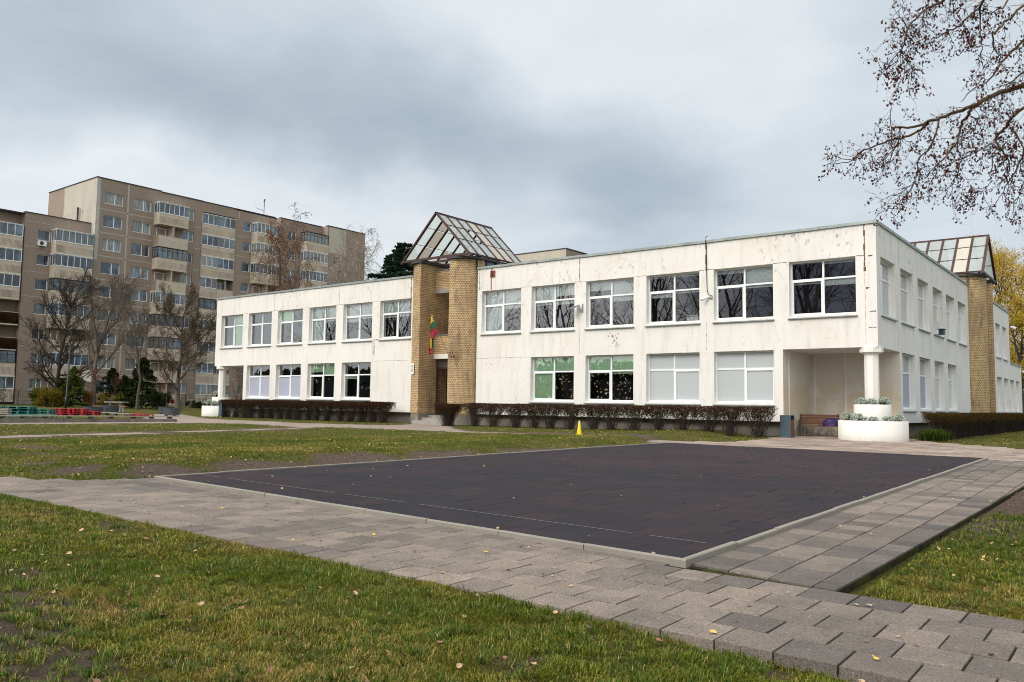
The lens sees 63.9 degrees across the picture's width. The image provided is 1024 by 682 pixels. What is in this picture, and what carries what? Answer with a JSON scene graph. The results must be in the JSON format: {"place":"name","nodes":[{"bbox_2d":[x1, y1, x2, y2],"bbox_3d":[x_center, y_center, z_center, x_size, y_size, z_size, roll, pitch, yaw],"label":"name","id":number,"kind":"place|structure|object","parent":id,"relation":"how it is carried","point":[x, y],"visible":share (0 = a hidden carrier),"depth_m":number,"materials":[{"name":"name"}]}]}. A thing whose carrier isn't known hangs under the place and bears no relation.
{"place":"outdoors","nodes":[
{"label":"outdoors","id":0,"kind":"place"},
{"bbox_2d":[0,476,1023,681],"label":"paving","id":1,"kind":"structure","parent":0,"point":[800,627],"depth_m":5.84,"materials":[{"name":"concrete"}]},
{"bbox_2d":[0,550,1023,681],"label":"grass","id":2,"kind":"structure","parent":0,"point":[546,669],"depth_m":4.63,"materials":[{"name":"green plant"}]},
{"bbox_2d":[0,404,1023,681],"bbox_3d":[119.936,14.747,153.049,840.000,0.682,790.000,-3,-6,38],"label":"ground","id":3,"kind":"structure","parent":0,"point":[320,458],"depth_m":8.24,"materials":[{"name":"green plant"}]},
{"bbox_2d":[0,208,93,404],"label":"apartment building","id":4,"kind":"structure","parent":3,"relation":"on","point":[29,266],"depth_m":91.47,"materials":[{"name":"concrete"}]},
{"bbox_2d":[33,303,45,314],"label":"window","id":5,"kind":"structure","parent":4,"relation":"in","point":[37,309],"depth_m":92.01,"materials":[{"name":"white glass"}]},
{"bbox_2d":[34,279,46,289],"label":"window","id":6,"kind":"structure","parent":4,"relation":"in","point":[40,284],"depth_m":92.26,"materials":[{"name":"white glass"}]},
{"bbox_2d":[36,254,48,265],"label":"window","id":7,"kind":"structure","parent":4,"relation":"in","point":[40,259],"depth_m":92.51,"materials":[{"name":"white glass"}]},
{"bbox_2d":[37,229,49,241],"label":"window","id":8,"kind":"structure","parent":4,"relation":"in","point":[43,235],"depth_m":92.71,"materials":[{"name":"grey glass"}]},
{"bbox_2d":[32,386,67,406],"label":"yellow shrub","id":9,"kind":"object","parent":3,"relation":"on","point":[51,396],"visible":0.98,"depth_m":73.63,"materials":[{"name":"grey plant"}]},
{"bbox_2d":[18,267,105,405],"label":"bare tree","id":10,"kind":"object","parent":3,"relation":"on","point":[54,324],"visible":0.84,"depth_m":78.62,"materials":[{"name":"brown plant"}]},
{"bbox_2d":[62,328,71,407],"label":"street lamp","id":11,"kind":"object","parent":3,"relation":"on","point":[65,404],"visible":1,"depth_m":70.19,"materials":[{"name":"grey metal"}]},
{"bbox_2d":[58,366,90,406],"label":"thuja","id":12,"kind":"object","parent":3,"relation":"on","point":[75,381],"visible":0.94,"depth_m":74.93,"materials":[{"name":"green plant"}]},
{"bbox_2d":[0,415,177,422],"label":"sandbox rim","id":13,"kind":"object","parent":3,"relation":"on","point":[23,419],"visible":0.95,"depth_m":38.53,"materials":[{"name":"concrete"}]},
{"bbox_2d":[81,390,98,405],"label":"dark red shrub","id":14,"kind":"object","parent":3,"relation":"on","point":[86,399],"visible":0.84,"depth_m":75.59,"materials":[{"name":"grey plant"}]},
{"bbox_2d":[60,267,150,404],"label":"bare tree","id":15,"kind":"object","parent":3,"relation":"on","point":[105,331],"visible":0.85,"depth_m":77.05,"materials":[{"name":"grey plant"}]},
{"bbox_2d":[1,390,209,406],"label":"wire fence","id":16,"kind":"object","parent":3,"relation":"on","point":[97,399],"visible":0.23,"depth_m":79.83,"materials":[{"name":"metal"}]},
{"bbox_2d":[96,391,126,404],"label":"green shrub","id":17,"kind":"object","parent":3,"relation":"on","point":[104,399],"visible":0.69,"depth_m":71.95,"materials":[{"name":"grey plant"}]},
{"bbox_2d":[96,368,129,405],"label":"conifer","id":18,"kind":"object","parent":3,"relation":"on","point":[110,376],"visible":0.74,"depth_m":77.81,"materials":[{"name":"green plant"}]},
{"bbox_2d":[114,375,132,407],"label":"conifer","id":19,"kind":"object","parent":3,"relation":"on","point":[124,383],"visible":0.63,"depth_m":76.91,"materials":[{"name":"green plant"}]},
{"bbox_2d":[108,284,154,409],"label":"bare tree","id":20,"kind":"object","parent":3,"relation":"on","point":[135,343],"visible":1,"depth_m":71.90,"materials":[{"name":"grey plant"}]},
{"bbox_2d":[115,357,158,408],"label":"conifer","id":21,"kind":"object","parent":3,"relation":"on","point":[146,372],"visible":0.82,"depth_m":75.76,"materials":[{"name":"green plant"}]},
{"bbox_2d":[0,427,312,437],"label":"footpath","id":22,"kind":"structure","parent":3,"relation":"on","point":[15,436],"depth_m":26.96,"materials":[{"name":"concrete"}]},
{"bbox_2d":[148,389,171,409],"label":"evergreen","id":23,"kind":"object","parent":3,"relation":"on","point":[156,399],"visible":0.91,"depth_m":74.68,"materials":[{"name":"green plant"}]},
{"bbox_2d":[143,281,216,411],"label":"bare tree","id":24,"kind":"object","parent":3,"relation":"on","point":[194,325],"visible":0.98,"depth_m":69.78,"materials":[{"name":"grey plant"}]},
{"bbox_2d":[48,176,364,405],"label":"apartment building","id":25,"kind":"structure","parent":3,"relation":"on","point":[178,244],"depth_m":103.27,"materials":[{"name":"concrete"}]},
{"bbox_2d":[97,357,114,368],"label":"window","id":26,"kind":"structure","parent":25,"relation":"in","point":[109,364],"depth_m":96.78,"materials":[{"name":"white glass"}]},
{"bbox_2d":[97,333,115,344],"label":"window","id":27,"kind":"structure","parent":25,"relation":"in","point":[112,340],"depth_m":97.14,"materials":[{"name":"white glass"}]},
{"bbox_2d":[100,262,119,274],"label":"window","id":28,"kind":"structure","parent":25,"relation":"in","point":[111,267],"depth_m":97.46,"materials":[{"name":"glass"}]},
{"bbox_2d":[101,238,120,251],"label":"window","id":29,"kind":"structure","parent":25,"relation":"in","point":[107,244],"depth_m":97.71,"materials":[{"name":"grey glass"}]},
{"bbox_2d":[103,215,121,228],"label":"window","id":30,"kind":"structure","parent":25,"relation":"in","point":[108,221],"depth_m":97.90,"materials":[{"name":"grey glass"}]},
{"bbox_2d":[104,192,122,206],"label":"window","id":31,"kind":"structure","parent":25,"relation":"in","point":[109,198],"depth_m":98.12,"materials":[{"name":"grey glass"}]},
{"bbox_2d":[125,358,139,369],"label":"window","id":32,"kind":"structure","parent":25,"relation":"in","point":[129,364],"depth_m":99.03,"materials":[{"name":"grey glass"}]},
{"bbox_2d":[130,266,147,278],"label":"window","id":33,"kind":"structure","parent":25,"relation":"in","point":[134,271],"depth_m":100.15,"materials":[{"name":"glass"}]},
{"bbox_2d":[131,289,146,301],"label":"window","id":34,"kind":"structure","parent":25,"relation":"in","point":[143,297],"depth_m":100.20,"materials":[{"name":"glass"}]},
{"bbox_2d":[131,243,148,256],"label":"window","id":35,"kind":"structure","parent":25,"relation":"in","point":[136,249],"depth_m":100.44,"materials":[{"name":"glass"}]},
{"bbox_2d":[132,221,149,234],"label":"window","id":36,"kind":"structure","parent":25,"relation":"in","point":[140,227],"depth_m":100.71,"materials":[{"name":"grey glass"}]},
{"bbox_2d":[133,198,150,211],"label":"window","id":37,"kind":"structure","parent":25,"relation":"in","point":[139,204],"depth_m":100.91,"materials":[{"name":"grey glass"}]},
{"bbox_2d":[201,397,239,416],"bbox_3d":[-19.158,4.447,54.111,2.405,1.480,2.405,-3,-6,38],"label":"round planter","id":38,"kind":"object","parent":3,"relation":"on","point":[212,410],"visible":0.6,"depth_m":53.05,"materials":[{"name":"white paint"}]},
{"bbox_2d":[238,202,320,371],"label":"birch tree","id":39,"kind":"object","parent":3,"relation":"on","point":[289,283],"visible":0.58,"depth_m":85.29,"materials":[{"name":"orange plant"}]},
{"bbox_2d":[217,399,395,422],"bbox_3d":[-12.237,3.942,47.039,15.271,1.183,1.440,-3,-6,38],"label":"hedge","id":40,"kind":"object","parent":3,"relation":"on","point":[289,407],"visible":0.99,"depth_m":46.29,"materials":[{"name":"brown plant"}]},
{"bbox_2d":[0,414,683,442],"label":"footpath","id":41,"kind":"structure","parent":3,"relation":"on","point":[183,418],"depth_m":38.41,"materials":[{"name":"concrete"}]},
{"bbox_2d":[163,408,180,415],"bbox_3d":[-21.616,4.521,52.197,1.020,0.500,1.020,-3,-6,38],"label":"round tub","id":42,"kind":"object","parent":41,"relation":"on","point":[172,411],"visible":0.96,"depth_m":51.80,"materials":[{"name":"grey concrete"}]},
{"bbox_2d":[319,224,364,284],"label":"birch tree","id":43,"kind":"object","parent":3,"relation":"on","point":[340,264],"visible":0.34,"depth_m":90.70,"materials":[{"name":"brown plant"}]},
{"bbox_2d":[322,225,383,285],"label":"birch tree","id":44,"kind":"object","parent":3,"relation":"on","point":[364,254],"visible":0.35,"depth_m":92.03,"materials":[{"name":"brown plant"}]},
{"bbox_2d":[367,242,413,278],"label":"spruce tree","id":45,"kind":"object","parent":3,"relation":"on","point":[391,267],"visible":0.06,"depth_m":85.00,"materials":[{"name":"green plant"}]},
{"bbox_2d":[161,442,667,476],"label":"kerb","id":46,"kind":"structure","parent":3,"relation":"on","point":[385,461],"depth_m":15.77,"materials":[{"name":"concrete"}]},
{"bbox_2d":[154,476,689,567],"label":"kerb","id":47,"kind":"structure","parent":3,"relation":"on","point":[677,561],"depth_m":8.26,"materials":[{"name":"concrete"}]},
{"bbox_2d":[433,403,465,425],"bbox_3d":[-2.998,3.467,38.839,1.435,1.157,1.290,-3,-6,38],"label":"hedge bush","id":48,"kind":"object","parent":3,"relation":"on","point":[447,412],"visible":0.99,"depth_m":38.72,"materials":[{"name":"brown plant"}]},
{"bbox_2d":[1,427,1016,557],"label":"leaf litter","id":49,"kind":"object","parent":3,"relation":"on","point":[983,556],"visible":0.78,"depth_m":19.66,"materials":[{"name":"brown plant"}]},
{"bbox_2d":[0,493,1023,681],"bbox_3d":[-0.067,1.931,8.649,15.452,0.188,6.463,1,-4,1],"label":"grass","id":50,"kind":"structure","parent":3,"relation":"on","point":[102,547],"depth_m":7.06,"materials":[{"name":"green plant"}]},
{"bbox_2d":[0,414,1023,448],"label":"grass","id":51,"kind":"structure","parent":3,"relation":"on","point":[426,434],"depth_m":31.25,"materials":[{"name":"green plant"}]},
{"bbox_2d":[500,248,586,263],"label":"apartment building","id":52,"kind":"structure","parent":3,"relation":"on","point":[546,254],"depth_m":149.51,"materials":[{"name":"white concrete"}]},
{"bbox_2d":[169,443,982,557],"bbox_3d":[2.944,2.474,16.021,8.983,0.220,16.631,-3,-6,38],"label":"court","id":53,"kind":"object","parent":3,"relation":"on","point":[727,494],"visible":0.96,"depth_m":12.04,"materials":[{"name":"asphalt"}]},
{"bbox_2d":[200,474,704,542],"bbox_3d":[-1.595,1.985,10.292,8.744,0.050,0.016,-3,-6,39],"label":"court line","id":54,"kind":"object","parent":53,"relation":"on","point":[473,511],"visible":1,"depth_m":9.22,"materials":[{"name":"grey concrete"}]},
{"bbox_2d":[215,212,1022,436],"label":"kindergarten building","id":55,"kind":"structure","parent":3,"relation":"on","point":[836,319],"depth_m":37.17,"materials":[{"name":"beige paint"}]},
{"bbox_2d":[219,315,242,348],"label":"window","id":56,"kind":"structure","parent":55,"relation":"in","point":[238,325],"depth_m":53.57,"materials":[{"name":"white plastic"}]},
{"bbox_2d":[245,365,269,398],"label":"window","id":57,"kind":"structure","parent":55,"relation":"in","point":[258,385],"depth_m":51.58,"materials":[{"name":"white plastic"}]},
{"bbox_2d":[246,312,271,347],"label":"window","id":58,"kind":"structure","parent":55,"relation":"in","point":[262,331],"depth_m":51.80,"materials":[{"name":"white plastic"}]},
{"bbox_2d":[273,364,300,399],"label":"window","id":59,"kind":"structure","parent":55,"relation":"in","point":[288,385],"depth_m":49.70,"materials":[{"name":"white glass"}]},
{"bbox_2d":[276,309,302,345],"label":"window","id":60,"kind":"structure","parent":55,"relation":"in","point":[288,317],"depth_m":50.20,"materials":[{"name":"white plastic"}]},
{"bbox_2d":[305,363,334,399],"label":"window","id":61,"kind":"structure","parent":55,"relation":"in","point":[327,369],"depth_m":47.83,"materials":[{"name":"white plastic"}]},
{"bbox_2d":[311,306,335,343],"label":"window","id":62,"kind":"structure","parent":55,"relation":"in","point":[320,314],"depth_m":48.33,"materials":[{"name":"white plastic"}]},
{"bbox_2d":[341,302,372,342],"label":"window","id":63,"kind":"structure","parent":55,"relation":"in","point":[354,312],"depth_m":46.32,"materials":[{"name":"white plastic"}]},
{"bbox_2d":[343,362,370,400],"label":"window","id":64,"kind":"structure","parent":55,"relation":"in","point":[346,376],"depth_m":45.99,"materials":[{"name":"white plastic"}]},
{"bbox_2d":[378,299,411,340],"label":"window","id":65,"kind":"structure","parent":55,"relation":"in","point":[394,308],"depth_m":44.38,"materials":[{"name":"white plastic"}]},
{"bbox_2d":[435,361,447,414],"bbox_3d":[-3.170,2.409,42.155,1.950,2.800,0.056,-3,-6,38],"label":"grille door","id":66,"kind":"structure","parent":55,"relation":"in","point":[437,368],"depth_m":42.63,"materials":[{"name":"red paint"}]},
{"bbox_2d":[437,359,447,402],"bbox_3d":[-2.914,2.389,42.484,1.996,2.899,0.865,-3,-6,38],"label":"doorway","id":67,"kind":"structure","parent":55,"relation":"in","point":[442,363],"depth_m":42.66,"materials":[{"name":"brown wood"}]},
{"bbox_2d":[481,288,520,334],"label":"window","id":68,"kind":"structure","parent":55,"relation":"in","point":[494,320],"depth_m":40.09,"materials":[{"name":"grey glass"}]},
{"bbox_2d":[528,356,573,403],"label":"window","id":69,"kind":"structure","parent":55,"relation":"in","point":[546,367],"depth_m":37.99,"materials":[{"name":"white plastic"}]},
{"bbox_2d":[529,283,574,332],"bbox_3d":[1.927,-1.503,37.878,2.500,2.185,0.372,-3,-6,38],"label":"window","id":70,"kind":"structure","parent":55,"relation":"in","point":[543,295],"depth_m":38.05,"materials":[{"name":"white plastic"}]},
{"bbox_2d":[583,354,633,403],"bbox_3d":[4.271,1.673,35.759,2.500,2.135,0.372,-3,-6,38],"label":"window","id":71,"kind":"structure","parent":55,"relation":"in","point":[601,364],"depth_m":35.89,"materials":[{"name":"black glass"}]},
{"bbox_2d":[584,278,633,329],"bbox_3d":[4.320,-1.612,36.013,2.500,2.185,0.372,-3,-6,38],"label":"window","id":72,"kind":"structure","parent":55,"relation":"in","point":[623,290],"depth_m":36.09,"materials":[{"name":"white plastic"}]},
{"bbox_2d":[645,272,699,326],"bbox_3d":[6.714,-1.720,34.148,2.500,2.185,0.372,-3,-6,38],"label":"window","id":73,"kind":"structure","parent":55,"relation":"in","point":[669,293],"depth_m":34.31,"materials":[{"name":"white plastic"}]},
{"bbox_2d":[645,353,700,404],"bbox_3d":[6.658,1.564,33.885,2.500,2.135,0.350,-3,-6,38],"label":"window","id":74,"kind":"structure","parent":55,"relation":"in","point":[673,377],"depth_m":33.99,"materials":[{"name":"white plastic"}]},
{"bbox_2d":[712,265,773,322],"bbox_3d":[9.108,-1.828,32.282,2.500,2.185,0.372,-3,-6,38],"label":"window","id":75,"kind":"structure","parent":55,"relation":"in","point":[756,277],"depth_m":32.34,"materials":[{"name":"white plastic"}]},
{"bbox_2d":[713,350,774,405],"bbox_3d":[9.051,1.456,32.020,2.500,2.135,0.350,-3,-6,38],"label":"window","id":76,"kind":"structure","parent":55,"relation":"in","point":[741,376],"depth_m":32.12,"materials":[{"name":"grey glass"}]},
{"bbox_2d":[788,257,857,319],"bbox_3d":[11.501,-1.936,30.417,2.500,2.185,0.372,-3,-6,38],"label":"window","id":77,"kind":"structure","parent":55,"relation":"in","point":[840,280],"depth_m":30.51,"materials":[{"name":"white plastic"}]},
{"bbox_2d":[880,260,898,321],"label":"window","id":78,"kind":"structure","parent":55,"relation":"in","point":[885,282],"depth_m":30.95,"materials":[{"name":"white plastic"}]},
{"bbox_2d":[900,271,915,327],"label":"window","id":79,"kind":"structure","parent":55,"relation":"in","point":[904,278],"depth_m":33.31,"materials":[{"name":"white plastic"}]},
{"bbox_2d":[902,354,917,411],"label":"window","id":80,"kind":"structure","parent":55,"relation":"in","point":[905,358],"depth_m":33.07,"materials":[{"name":"white plastic"}]},
{"bbox_2d":[918,281,931,333],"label":"window","id":81,"kind":"structure","parent":55,"relation":"in","point":[920,286],"depth_m":35.69,"materials":[{"name":"white plastic"}]},
{"bbox_2d":[919,358,933,411],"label":"window","id":82,"kind":"structure","parent":55,"relation":"in","point":[922,361],"depth_m":35.42,"materials":[{"name":"white plastic"}]},
{"bbox_2d":[933,290,944,338],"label":"window","id":83,"kind":"structure","parent":55,"relation":"in","point":[935,296],"depth_m":38.04,"materials":[{"name":"white plastic"}]},
{"bbox_2d":[935,362,946,411],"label":"window","id":84,"kind":"structure","parent":55,"relation":"in","point":[937,366],"depth_m":37.83,"materials":[{"name":"white plastic"}]},
{"bbox_2d":[946,297,957,342],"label":"window","id":85,"kind":"structure","parent":55,"relation":"in","point":[947,299],"depth_m":40.40,"materials":[{"name":"white plastic"}]},
{"bbox_2d":[948,365,957,411],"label":"window","id":86,"kind":"structure","parent":55,"relation":"in","point":[949,366],"depth_m":40.18,"materials":[{"name":"white plastic"}]},
{"bbox_2d":[958,304,967,346],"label":"window","id":87,"kind":"structure","parent":55,"relation":"in","point":[959,306],"depth_m":42.76,"materials":[{"name":"white plastic"}]},
{"bbox_3d":[-2.937,0.654,40.228,0.308,0.290,0.199,-3,-6,38],"label":"flag bracket","id":88,"kind":"object","parent":55,"relation":"attached to","visible":0},
{"bbox_2d":[429,314,448,355],"bbox_3d":[-3.473,-0.278,40.045,1.134,1.997,0.655,3,-5,-24],"label":"flag","id":89,"kind":"object","parent":88,"relation":"attached to","point":[434,331],"visible":1,"depth_m":39.94,"materials":[{"name":"multicoloured fabric"}]},
{"bbox_2d":[465,402,777,437],"bbox_3d":[3.749,3.199,34.366,14.887,1.196,1.313,-3,-6,38],"label":"hedge","id":90,"kind":"object","parent":3,"relation":"on","point":[616,411],"visible":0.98,"depth_m":33.44,"materials":[{"name":"brown plant"}]},
{"bbox_2d":[683,458,987,565],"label":"kerb","id":91,"kind":"structure","parent":3,"relation":"on","point":[710,552],"depth_m":8.94,"materials":[{"name":"concrete"}]},
{"bbox_2d":[692,487,1023,592],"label":"kerb","id":92,"kind":"object","parent":3,"relation":"on","point":[870,576],"visible":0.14,"depth_m":7.13,"materials":[{"name":"grey concrete"}]},
{"bbox_2d":[838,404,908,441],"bbox_3d":[12.822,3.032,29.187,2.305,1.540,2.305,-3,-6,38],"label":"round planter","id":93,"kind":"object","parent":3,"relation":"on","point":[881,430],"visible":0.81,"depth_m":28.35,"materials":[{"name":"white paint"}]},
{"bbox_2d":[818,0,1023,233],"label":"overhanging tree","id":94,"kind":"object","parent":3,"relation":"on","point":[1002,92],"visible":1,"depth_m":10.96,"materials":[{"name":"brown plant"}]},
{"bbox_2d":[911,429,956,441],"bbox_3d":[15.139,3.383,29.501,1.792,0.465,1.996,-1,-5,20],"label":"grass tuft","id":95,"kind":"object","parent":3,"relation":"on","point":[934,435],"visible":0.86,"depth_m":29.18,"materials":[{"name":"green plant"}]},
{"bbox_2d":[921,411,1023,439],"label":"hedge","id":96,"kind":"object","parent":3,"relation":"on","point":[965,424],"visible":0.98,"depth_m":35.12,"materials":[{"name":"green plant"}]},
{"bbox_2d":[966,231,1023,372],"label":"autumn tree","id":97,"kind":"object","parent":3,"relation":"on","point":[1000,267],"visible":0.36,"depth_m":87.53,"materials":[{"name":"yellow plant"}]},
{"bbox_2d":[985,243,1023,384],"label":"autumn tree","id":98,"kind":"object","parent":3,"relation":"on","point":[1021,281],"visible":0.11,"depth_m":101.44,"materials":[{"name":"yellow plant"}]},
{"bbox_2d":[995,272,1023,357],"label":"autumn tree","id":99,"kind":"object","parent":3,"relation":"on","point":[1018,278],"visible":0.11,"depth_m":115.65,"materials":[{"name":"yellow plant"}]},
{"bbox_2d":[1009,308,1023,412],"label":"autumn tree","id":100,"kind":"object","parent":3,"relation":"on","point":[1018,322],"visible":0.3,"depth_m":81.10,"materials":[{"name":"yellow plant"}]},
{"bbox_2d":[1012,264,1023,336],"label":"autumn tree","id":101,"kind":"object","parent":3,"relation":"on","point":[1022,276],"visible":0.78,"depth_m":83.75,"materials":[{"name":"yellow plant"}]},
{"bbox_2d":[0,0,1023,370],"label":"sky","id":102,"kind":"structure","parent":0,"point":[585,126],"materials":[{"name":"grey"}]},
{"bbox_2d":[671,435,1023,460],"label":"forecourt paving","id":103,"kind":"structure","parent":0,"point":[835,443],"depth_m":24.72,"materials":[{"name":"grey concrete"}]},
{"bbox_2d":[780,415,794,437],"bbox_3d":[10.150,3.167,30.287,0.406,0.860,0.400,-3,-6,38],"label":"litter bin","id":104,"kind":"object","parent":103,"relation":"on","point":[787,429],"visible":0.85,"depth_m":30.14,"materials":[{"name":"grey metal"}]},
{"bbox_2d":[799,414,838,435],"bbox_3d":[11.916,3.285,31.846,1.488,0.911,0.707,-1,-5,18],"label":"park bench","id":105,"kind":"object","parent":103,"relation":"on","point":[808,418],"visible":0.67,"depth_m":32.09,"materials":[{"name":"brown wood"}]},
{"bbox_2d":[819,417,837,425],"bbox_3d":[12.252,3.113,31.729,0.714,0.341,0.336,-3,-6,38],"label":"bag","id":106,"kind":"object","parent":105,"relation":"on","point":[830,422],"visible":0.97,"depth_m":31.57,"materials":[{"name":"purple fabric"}]},
{"bbox_2d":[692,460,1023,591],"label":"paving","id":107,"kind":"structure","parent":0,"point":[822,553],"depth_m":8.41,"materials":[{"name":"concrete"}]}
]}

